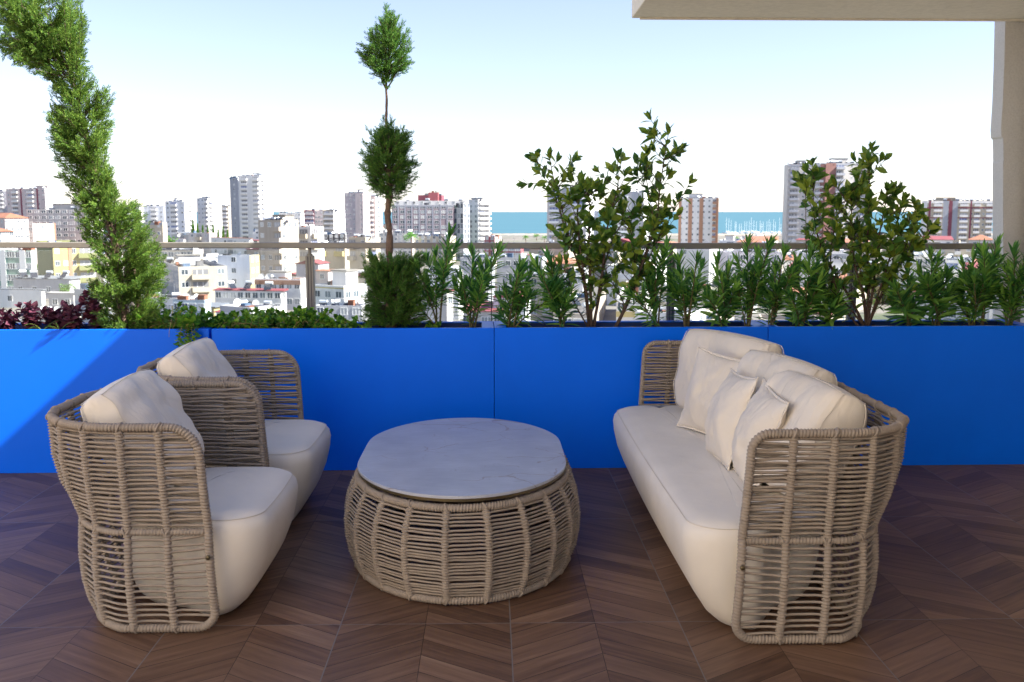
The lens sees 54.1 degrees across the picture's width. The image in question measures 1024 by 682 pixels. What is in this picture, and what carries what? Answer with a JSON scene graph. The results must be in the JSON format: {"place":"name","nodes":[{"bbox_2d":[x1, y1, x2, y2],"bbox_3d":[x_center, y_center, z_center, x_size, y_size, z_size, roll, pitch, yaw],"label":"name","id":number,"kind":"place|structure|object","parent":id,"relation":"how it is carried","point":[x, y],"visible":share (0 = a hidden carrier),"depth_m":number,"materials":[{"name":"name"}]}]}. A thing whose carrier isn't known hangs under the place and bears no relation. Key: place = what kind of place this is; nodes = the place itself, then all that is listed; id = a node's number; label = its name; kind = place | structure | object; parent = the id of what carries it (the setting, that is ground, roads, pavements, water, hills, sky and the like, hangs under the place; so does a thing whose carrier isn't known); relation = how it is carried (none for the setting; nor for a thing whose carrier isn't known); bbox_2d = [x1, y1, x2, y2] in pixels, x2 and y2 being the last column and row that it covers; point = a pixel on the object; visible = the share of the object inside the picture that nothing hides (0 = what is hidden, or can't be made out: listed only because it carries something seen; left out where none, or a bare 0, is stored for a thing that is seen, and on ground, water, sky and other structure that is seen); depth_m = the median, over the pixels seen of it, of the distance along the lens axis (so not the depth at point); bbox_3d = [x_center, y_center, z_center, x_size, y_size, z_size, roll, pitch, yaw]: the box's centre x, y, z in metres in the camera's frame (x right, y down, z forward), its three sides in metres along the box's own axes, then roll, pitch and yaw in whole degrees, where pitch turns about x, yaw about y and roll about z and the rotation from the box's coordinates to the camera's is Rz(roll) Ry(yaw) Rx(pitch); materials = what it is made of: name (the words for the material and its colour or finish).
{"place":"outdoors","nodes":[
{"label":"outdoors","id":0,"kind":"place"},
{"bbox_2d":[0,213,29,249],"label":"school building","id":1,"kind":"structure","parent":0,"point":[18,225],"depth_m":427.02,"materials":[{"name":"white concrete"}]},
{"bbox_2d":[0,288,46,307],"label":"house","id":2,"kind":"structure","parent":0,"point":[10,297],"depth_m":230.12,"materials":[{"name":"paint"}]},
{"bbox_2d":[6,186,62,216],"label":"apartment block","id":3,"kind":"structure","parent":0,"point":[20,201],"depth_m":724.44,"materials":[{"name":"concrete"}]},
{"bbox_2d":[32,217,55,264],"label":"house","id":4,"kind":"structure","parent":0,"point":[43,231],"depth_m":414.86,"materials":[{"name":"paint"}]},
{"bbox_2d":[11,275,81,298],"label":"house","id":5,"kind":"structure","parent":0,"point":[50,284],"depth_m":254.17,"materials":[{"name":"paint"}]},
{"bbox_2d":[46,292,74,310],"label":"house","id":6,"kind":"structure","parent":0,"point":[55,298],"depth_m":222.35,"materials":[{"name":"stone"}]},
{"bbox_2d":[26,204,98,241],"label":"office building","id":7,"kind":"structure","parent":0,"point":[62,218],"depth_m":435.40,"materials":[{"name":"concrete"}]},
{"bbox_2d":[141,216,167,265],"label":"house","id":8,"kind":"structure","parent":0,"point":[160,228],"depth_m":395.39,"materials":[{"name":"paint"}]},
{"bbox_2d":[144,206,165,221],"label":"apartment block","id":9,"kind":"structure","parent":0,"point":[156,213],"depth_m":750.52,"materials":[{"name":"stone"}]},
{"bbox_2d":[165,198,196,237],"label":"apartment block","id":10,"kind":"structure","parent":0,"point":[180,215],"depth_m":698.87,"materials":[{"name":"concrete"}]},
{"bbox_2d":[173,289,210,314],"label":"house","id":11,"kind":"structure","parent":0,"point":[203,301],"depth_m":182.72,"materials":[{"name":"white concrete"}]},
{"bbox_2d":[197,198,221,236],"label":"apartment block","id":12,"kind":"structure","parent":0,"point":[209,212],"depth_m":726.74,"materials":[{"name":"concrete"}]},
{"bbox_2d":[210,237,252,254],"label":"house","id":13,"kind":"structure","parent":0,"point":[220,251],"depth_m":342.97,"materials":[{"name":"white concrete"}]},
{"bbox_2d":[217,248,259,287],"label":"house","id":14,"kind":"structure","parent":0,"point":[242,269],"depth_m":253.99,"materials":[{"name":"paint"}]},
{"bbox_2d":[220,296,269,320],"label":"house","id":15,"kind":"structure","parent":0,"point":[226,309],"depth_m":154.34,"materials":[{"name":"white concrete"}]},
{"bbox_2d":[212,288,288,311],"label":"house","id":16,"kind":"structure","parent":0,"point":[276,296],"depth_m":216.27,"materials":[{"name":"paint"}]},
{"bbox_2d":[237,173,272,237],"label":"apartment tower","id":17,"kind":"structure","parent":0,"point":[255,198],"depth_m":669.53,"materials":[{"name":"concrete"}]},
{"bbox_2d":[254,270,305,309],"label":"house","id":18,"kind":"structure","parent":0,"point":[296,293],"depth_m":225.13,"materials":[{"name":"concrete"}]},
{"bbox_2d":[298,217,323,261],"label":"apartment block","id":19,"kind":"structure","parent":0,"point":[308,234],"depth_m":310.81,"materials":[{"name":"concrete"}]},
{"bbox_2d":[294,259,329,283],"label":"house","id":20,"kind":"structure","parent":0,"point":[301,271],"depth_m":269.69,"materials":[{"name":"white concrete"}]},
{"bbox_2d":[323,210,344,232],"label":"apartment block","id":21,"kind":"structure","parent":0,"point":[334,220],"depth_m":701.85,"materials":[{"name":"concrete"}]},
{"bbox_2d":[315,269,366,304],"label":"house","id":22,"kind":"structure","parent":0,"point":[333,289],"depth_m":198.05,"materials":[{"name":"paint"}]},
{"bbox_2d":[316,285,370,321],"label":"house","id":23,"kind":"structure","parent":0,"point":[350,310],"depth_m":180.02,"materials":[{"name":"white concrete"}]},
{"bbox_2d":[345,189,370,241],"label":"apartment tower","id":24,"kind":"structure","parent":0,"point":[357,212],"depth_m":647.27,"materials":[{"name":"concrete"}]},
{"bbox_2d":[370,196,382,236],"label":"apartment block","id":25,"kind":"structure","parent":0,"point":[376,224],"depth_m":661.16,"materials":[{"name":"concrete"}]},
{"bbox_2d":[379,230,413,259],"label":"house","id":26,"kind":"structure","parent":0,"point":[397,237],"depth_m":423.16,"materials":[{"name":"paint"}]},
{"bbox_2d":[392,203,453,235],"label":"hotel building","id":27,"kind":"structure","parent":0,"point":[426,218],"depth_m":446.88,"materials":[{"name":"concrete"}]},
{"bbox_2d":[412,288,454,320],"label":"house","id":28,"kind":"structure","parent":0,"point":[446,314],"depth_m":185.19,"materials":[{"name":"stone"}]},
{"bbox_2d":[414,234,455,263],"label":"house","id":29,"kind":"structure","parent":0,"point":[433,238],"depth_m":424.58,"materials":[{"name":"concrete"}]},
{"bbox_2d":[454,203,469,260],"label":"hotel building","id":30,"kind":"structure","parent":0,"point":[462,216],"depth_m":447.13,"materials":[{"name":"stone"}]},
{"bbox_2d":[469,198,490,255],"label":"apartment block","id":31,"kind":"structure","parent":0,"point":[480,219],"depth_m":458.39,"materials":[{"name":"concrete"}]},
{"bbox_2d":[461,301,506,320],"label":"house","id":32,"kind":"structure","parent":0,"point":[485,316],"depth_m":185.74,"materials":[{"name":"stone"}]},
{"bbox_2d":[0,235,992,320],"bbox_3d":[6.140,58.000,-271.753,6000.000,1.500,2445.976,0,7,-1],"label":"ground","id":33,"kind":"structure","parent":0,"point":[610,314],"depth_m":246.74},
{"bbox_2d":[0,248,35,287],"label":"apartment block","id":34,"kind":"structure","parent":33,"relation":"on","point":[12,262],"depth_m":260.73,"materials":[{"name":"concrete"}]},
{"bbox_2d":[36,240,97,286],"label":"apartment block","id":35,"kind":"structure","parent":33,"relation":"on","point":[58,261],"depth_m":267.49,"materials":[{"name":"paint"}]},
{"bbox_2d":[158,254,227,301],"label":"apartment block","id":36,"kind":"structure","parent":33,"relation":"on","point":[194,274],"depth_m":240.38,"materials":[{"name":"paint"}]},
{"bbox_2d":[229,173,239,237],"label":"tower block","id":37,"kind":"structure","parent":33,"relation":"on","point":[234,201],"depth_m":671.87,"materials":[{"name":"concrete"}]},
{"bbox_2d":[258,211,298,276],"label":"apartment block","id":38,"kind":"structure","parent":33,"relation":"on","point":[271,259],"depth_m":299.89,"materials":[{"name":"concrete"}]},
{"bbox_2d":[324,236,349,268],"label":"apartment block","id":39,"kind":"structure","parent":33,"relation":"on","point":[336,258],"depth_m":321.05,"materials":[{"name":"concrete"}]},
{"bbox_2d":[347,229,379,269],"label":"apartment block","id":40,"kind":"structure","parent":33,"relation":"on","point":[355,259],"depth_m":308.44,"materials":[{"name":"paint"}]},
{"bbox_2d":[460,249,494,306],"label":"apartment block","id":41,"kind":"structure","parent":33,"relation":"on","point":[463,260],"depth_m":218.67,"materials":[{"name":"stone"}]},
{"bbox_2d":[553,285,605,320],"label":"house","id":42,"kind":"structure","parent":33,"relation":"on","point":[576,316],"depth_m":183.82,"materials":[{"name":"white concrete"}]},
{"bbox_2d":[607,258,666,304],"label":"house","id":43,"kind":"structure","parent":33,"relation":"on","point":[621,277],"depth_m":236.18,"materials":[{"name":"concrete"}]},
{"bbox_2d":[719,239,782,299],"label":"apartment block","id":44,"kind":"structure","parent":33,"relation":"on","point":[775,254],"depth_m":247.98,"materials":[{"name":"concrete"}]},
{"bbox_2d":[797,241,847,286],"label":"apartment block","id":45,"kind":"structure","parent":33,"relation":"on","point":[837,262],"depth_m":240.80,"materials":[{"name":"concrete"}]},
{"bbox_2d":[823,158,868,242],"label":"apartment tower","id":46,"kind":"structure","parent":33,"relation":"on","point":[839,171],"depth_m":522.30,"materials":[{"name":"stone"}]},
{"bbox_2d":[880,254,946,303],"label":"apartment block","id":47,"kind":"structure","parent":33,"relation":"on","point":[918,257],"depth_m":236.09,"materials":[{"name":"stone"}]},
{"bbox_2d":[0,0,994,211],"label":"sky","id":48,"kind":"structure","parent":0,"point":[209,92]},
{"bbox_2d":[0,464,1023,681],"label":"terrace floor","id":49,"kind":"structure","parent":0,"point":[617,600],"depth_m":3.66,"materials":[{"name":"brown wood"}]},
{"bbox_2d":[0,323,211,472],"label":"planter box","id":50,"kind":"object","parent":49,"relation":"on","point":[43,371],"visible":0.28,"depth_m":5.57,"materials":[{"name":"blue metal"}]},
{"bbox_2d":[169,312,201,346],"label":"hanging vine","id":51,"kind":"object","parent":50,"relation":"hanging from","point":[187,320],"visible":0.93,"depth_m":5.52,"materials":[{"name":"green plant"}]},
{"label":"soil","id":52,"kind":"object","parent":50,"relation":"in","visible":0},
{"bbox_2d":[0,307,23,328],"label":"purple plant","id":53,"kind":"object","parent":52,"relation":"on","point":[8,319],"visible":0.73,"depth_m":5.65,"materials":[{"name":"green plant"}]},
{"bbox_2d":[14,300,48,328],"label":"purple plant","id":54,"kind":"object","parent":52,"relation":"on","point":[31,317],"visible":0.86,"depth_m":5.65,"materials":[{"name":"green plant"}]},
{"bbox_2d":[42,305,65,328],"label":"purple plant","id":55,"kind":"object","parent":52,"relation":"on","point":[53,315],"visible":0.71,"depth_m":5.76,"materials":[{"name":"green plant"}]},
{"bbox_2d":[58,300,90,328],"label":"purple plant","id":56,"kind":"object","parent":52,"relation":"on","point":[72,313],"visible":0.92,"depth_m":5.75,"materials":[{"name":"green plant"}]},
{"bbox_2d":[0,0,169,328],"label":"juniper tree","id":57,"kind":"object","parent":52,"relation":"on","point":[36,42],"visible":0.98,"depth_m":5.54,"materials":[{"name":"green plant"}]},
{"bbox_2d":[78,279,102,328],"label":"purple plant","id":58,"kind":"object","parent":52,"relation":"on","point":[93,305],"visible":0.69,"depth_m":5.75,"materials":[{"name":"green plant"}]},
{"bbox_2d":[45,379,297,633],"bbox_3d":[-1.286,0.593,3.865,0.831,0.754,0.921,0,7,-1],"label":"armchair","id":59,"kind":"object","parent":49,"relation":"on","point":[203,539],"visible":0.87,"depth_m":3.51,"materials":[{"name":"beige wicker"}]},
{"bbox_2d":[80,369,203,500],"bbox_3d":[-1.394,0.347,3.822,0.236,0.451,0.592,-29,8,1],"label":"back cushion","id":60,"kind":"object","parent":59,"relation":"on","point":[145,396],"visible":0.58,"depth_m":3.62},
{"bbox_2d":[136,349,330,518],"bbox_3d":[-1.322,0.470,4.817,0.831,0.754,0.921,0,7,-1],"label":"armchair","id":61,"kind":"object","parent":49,"relation":"on","point":[298,447],"visible":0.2,"depth_m":4.87,"materials":[{"name":"beige wicker"}]},
{"bbox_2d":[157,337,246,430],"bbox_3d":[-1.462,0.222,4.775,0.230,0.451,0.593,-28,8,1],"label":"back cushion","id":62,"kind":"object","parent":61,"relation":"on","point":[203,357],"visible":0.39,"depth_m":4.58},
{"bbox_2d":[212,321,493,469],"bbox_3d":[-0.885,0.310,5.831,1.586,0.812,0.366,0,7,-2],"label":"planter box","id":63,"kind":"object","parent":49,"relation":"on","point":[361,388],"visible":0.48,"depth_m":5.64,"materials":[{"name":"blue metal"}]},
{"bbox_2d":[300,326,480,327],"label":"soil","id":64,"kind":"structure","parent":63,"relation":"in","point":[419,327],"depth_m":5.83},
{"bbox_2d":[130,301,371,328],"bbox_3d":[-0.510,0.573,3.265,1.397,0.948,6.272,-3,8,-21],"label":"creeper","id":65,"kind":"object","parent":64,"relation":"on","point":[305,313],"depth_m":5.67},
{"bbox_2d":[355,2,429,327],"bbox_3d":[-0.673,-0.975,5.660,0.435,1.839,0.463,0,7,-1],"label":"topiary tree","id":66,"kind":"object","parent":64,"relation":"on","point":[390,283],"visible":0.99,"depth_m":5.62,"materials":[{"name":"green plant"}]},
{"bbox_2d":[408,222,465,327],"bbox_3d":[-0.443,-0.371,5.755,0.381,0.647,0.335,-3,8,-22],"label":"oleander shrub","id":67,"kind":"object","parent":64,"relation":"on","point":[444,265],"visible":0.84,"depth_m":5.72,"materials":[{"name":"green plant"}]},
{"bbox_2d":[447,238,507,327],"bbox_3d":[-0.196,-0.325,5.771,0.333,0.550,0.375,4,9,30],"label":"oleander shrub","id":68,"kind":"object","parent":64,"relation":"on","point":[477,297],"visible":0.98,"depth_m":5.73,"materials":[{"name":"green plant"}]},
{"bbox_2d":[343,418,580,605],"bbox_3d":[-0.213,0.690,4.422,1.006,0.422,1.535,0,7,-1],"label":"coffee table","id":69,"kind":"object","parent":49,"relation":"on","point":[508,463],"visible":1,"depth_m":3.88,"materials":[{"name":"beige wicker"}]},
{"bbox_2d":[0,242,999,320],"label":"glass balustrade","id":70,"kind":"object","parent":49,"relation":"on","point":[310,278],"visible":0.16,"depth_m":6.39,"materials":[{"name":"beige metal"}]},
{"bbox_2d":[493,320,767,467],"bbox_3d":[0.678,0.303,5.885,1.566,0.812,0.366,0,7,-2],"label":"planter box","id":71,"kind":"object","parent":49,"relation":"on","point":[573,388],"visible":0.56,"depth_m":5.68,"materials":[{"name":"blue metal"}]},
{"bbox_2d":[528,325,731,326],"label":"soil","id":72,"kind":"structure","parent":71,"relation":"in","point":[640,326],"depth_m":5.89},
{"bbox_2d":[488,254,552,326],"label":"oleander shrub","id":73,"kind":"object","parent":72,"relation":"on","point":[517,301],"visible":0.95,"depth_m":5.74,"materials":[{"name":"green plant"}]},
{"bbox_2d":[525,245,579,326],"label":"oleander shrub","id":74,"kind":"object","parent":72,"relation":"on","point":[553,286],"visible":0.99,"depth_m":5.71,"materials":[{"name":"green plant"}]},
{"bbox_2d":[516,107,697,326],"bbox_3d":[0.539,-0.692,5.761,1.031,1.276,0.314,0,7,-1],"label":"laurel shrub","id":75,"kind":"object","parent":72,"relation":"on","point":[594,259],"visible":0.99,"depth_m":5.73,"materials":[{"name":"green plant"}]},
{"bbox_2d":[620,235,675,326],"bbox_3d":[0.799,-0.338,5.805,0.288,0.572,0.432,3,8,25],"label":"oleander shrub","id":76,"kind":"object","parent":72,"relation":"on","point":[654,279],"visible":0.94,"depth_m":5.80,"materials":[{"name":"green plant"}]},
{"bbox_2d":[661,248,711,326],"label":"oleander shrub","id":77,"kind":"object","parent":72,"relation":"on","point":[689,297],"visible":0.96,"depth_m":5.84,"materials":[{"name":"green plant"}]},
{"bbox_2d":[695,247,745,326],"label":"oleander shrub","id":78,"kind":"object","parent":72,"relation":"on","point":[722,300],"visible":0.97,"depth_m":5.74,"materials":[{"name":"green plant"}]},
{"bbox_2d":[727,231,778,325],"bbox_3d":[1.375,-0.343,5.773,0.344,0.584,0.326,0,7,-1],"label":"oleander shrub","id":79,"kind":"object","parent":72,"relation":"on","point":[749,279],"visible":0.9,"depth_m":5.75,"materials":[{"name":"green plant"}]},
{"bbox_2d":[613,340,909,644],"bbox_3d":[0.973,0.512,4.485,0.826,0.754,2.350,0,7,-1],"label":"sofa","id":80,"kind":"object","parent":49,"relation":"on","point":[746,555],"visible":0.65,"depth_m":3.42,"materials":[{"name":"fabric"}]},
{"bbox_2d":[677,345,739,433],"bbox_3d":[0.965,0.257,4.706,0.176,0.410,0.433,11,5,-32],"label":"throw pillow","id":81,"kind":"object","parent":80,"relation":"on","point":[710,373],"visible":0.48,"depth_m":4.71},
{"bbox_2d":[673,329,783,407],"bbox_3d":[1.067,0.178,5.002,0.208,0.446,0.735,8,4,-25],"label":"back cushion","id":82,"kind":"object","parent":80,"relation":"on","point":[733,345],"visible":0.3,"depth_m":5.04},
{"bbox_2d":[705,368,758,470],"bbox_3d":[0.931,0.325,4.275,0.176,0.400,0.426,17,3,-3],"label":"throw pillow","id":83,"kind":"object","parent":80,"relation":"on","point":[732,396],"visible":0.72,"depth_m":4.15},
{"bbox_2d":[731,377,788,485],"bbox_3d":[0.956,0.373,3.891,0.178,0.400,0.426,17,10,-1],"label":"throw pillow","id":84,"kind":"object","parent":80,"relation":"on","point":[766,407],"visible":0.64,"depth_m":3.81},
{"bbox_2d":[737,349,837,391],"bbox_3d":[1.134,0.278,4.314,0.236,0.441,0.650,17,3,-15],"label":"back cushion","id":85,"kind":"object","parent":80,"relation":"on","point":[761,364],"visible":0.23,"depth_m":4.25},
{"bbox_2d":[763,369,866,502],"bbox_3d":[1.088,0.353,3.810,0.267,0.451,0.568,26,3,-10],"label":"back cushion","id":86,"kind":"object","parent":80,"relation":"on","point":[815,403],"visible":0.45,"depth_m":3.57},
{"bbox_2d":[632,0,1023,322],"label":"apartment wing","id":87,"kind":"structure","parent":49,"relation":"on","point":[1007,115],"depth_m":6.43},
{"bbox_2d":[752,319,1023,465],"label":"planter box","id":88,"kind":"object","parent":49,"relation":"on","point":[955,394],"visible":0.62,"depth_m":5.75,"materials":[{"name":"blue metal"}]},
{"bbox_2d":[752,239,803,324],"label":"oleander shrub","id":89,"kind":"object","parent":88,"relation":"in","point":[775,297],"visible":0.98,"depth_m":5.71,"materials":[{"name":"green plant"}]},
{"bbox_2d":[780,324,998,325],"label":"soil","id":90,"kind":"structure","parent":88,"relation":"in","point":[916,325],"depth_m":5.95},
{"bbox_2d":[779,237,831,326],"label":"oleander shrub","id":91,"kind":"object","parent":90,"relation":"on","point":[802,307],"visible":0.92,"depth_m":5.70,"materials":[{"name":"green plant"}]},
{"bbox_2d":[807,251,853,328],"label":"oleander shrub","id":92,"kind":"object","parent":90,"relation":"on","point":[837,310],"visible":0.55,"depth_m":5.80,"materials":[{"name":"green plant"}]},
{"bbox_2d":[791,140,942,325],"bbox_3d":[2.042,-0.603,5.802,0.921,1.089,0.317,0,7,-1],"label":"laurel shrub","id":93,"kind":"object","parent":90,"relation":"on","point":[899,250],"visible":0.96,"depth_m":5.77,"materials":[{"name":"green plant"}]},
{"bbox_2d":[882,263,932,325],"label":"oleander shrub","id":94,"kind":"object","parent":90,"relation":"on","point":[906,305],"visible":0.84,"depth_m":5.81,"materials":[{"name":"green plant"}]},
{"bbox_2d":[909,243,966,325],"bbox_3d":[2.467,-0.310,5.823,0.268,0.509,0.496,6,10,41],"label":"oleander shrub","id":95,"kind":"object","parent":90,"relation":"on","point":[932,285],"visible":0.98,"depth_m":5.80,"materials":[{"name":"green plant"}]},
{"bbox_2d":[950,244,1001,325],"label":"oleander shrub","id":96,"kind":"object","parent":90,"relation":"on","point":[966,279],"visible":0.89,"depth_m":5.82,"materials":[{"name":"green plant"}]},
{"bbox_2d":[966,233,1007,325],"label":"oleander shrub","id":97,"kind":"object","parent":90,"relation":"on","point":[987,261],"visible":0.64,"depth_m":5.84,"materials":[{"name":"green plant"}]},
{"bbox_2d":[990,240,1023,327],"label":"oleander shrub","id":98,"kind":"object","parent":90,"relation":"on","point":[1013,294],"visible":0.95,"depth_m":5.74,"materials":[{"name":"green plant"}]},
{"bbox_2d":[497,253,546,290],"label":"house","id":99,"kind":"structure","parent":0,"point":[509,258],"depth_m":263.18,"materials":[{"name":"paint"}]},
{"bbox_2d":[530,273,559,319],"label":"house","id":100,"kind":"structure","parent":0,"point":[535,287],"depth_m":204.32,"materials":[{"name":"concrete"}]},
{"bbox_2d":[106,212,992,235],"bbox_3d":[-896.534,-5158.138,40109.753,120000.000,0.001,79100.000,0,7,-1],"label":"sea","id":101,"kind":"structure","parent":0,"point":[518,222],"depth_m":2090.48,"materials":[{"name":"liquid"}]},
{"bbox_2d":[547,185,598,242],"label":"apartment tower","id":102,"kind":"structure","parent":0,"point":[554,208],"depth_m":551.36,"materials":[{"name":"concrete"}]},
{"bbox_2d":[616,281,647,320],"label":"house","id":103,"kind":"structure","parent":0,"point":[628,315],"depth_m":180.56,"materials":[{"name":"concrete"}]},
{"bbox_2d":[615,189,653,238],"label":"apartment tower","id":104,"kind":"structure","parent":0,"point":[634,196],"depth_m":571.33,"materials":[{"name":"concrete"}]},
{"bbox_2d":[635,307,705,320],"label":"house","id":105,"kind":"structure","parent":0,"point":[699,316],"depth_m":156.79,"materials":[{"name":"paint"}]},
{"bbox_2d":[676,249,712,286],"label":"house","id":106,"kind":"structure","parent":0,"point":[707,254],"depth_m":279.25,"materials":[{"name":"white concrete"}]},
{"bbox_2d":[678,194,718,242],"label":"apartment tower","id":107,"kind":"structure","parent":0,"point":[699,224],"depth_m":594.24,"materials":[{"name":"concrete"}]},
{"bbox_2d":[782,160,825,252],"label":"apartment tower","id":108,"kind":"structure","parent":0,"point":[792,224],"depth_m":524.93,"materials":[{"name":"stone"}]},
{"bbox_2d":[920,198,992,242],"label":"apartment tower","id":109,"kind":"structure","parent":0,"point":[963,221],"depth_m":589.55,"materials":[{"name":"concrete"}]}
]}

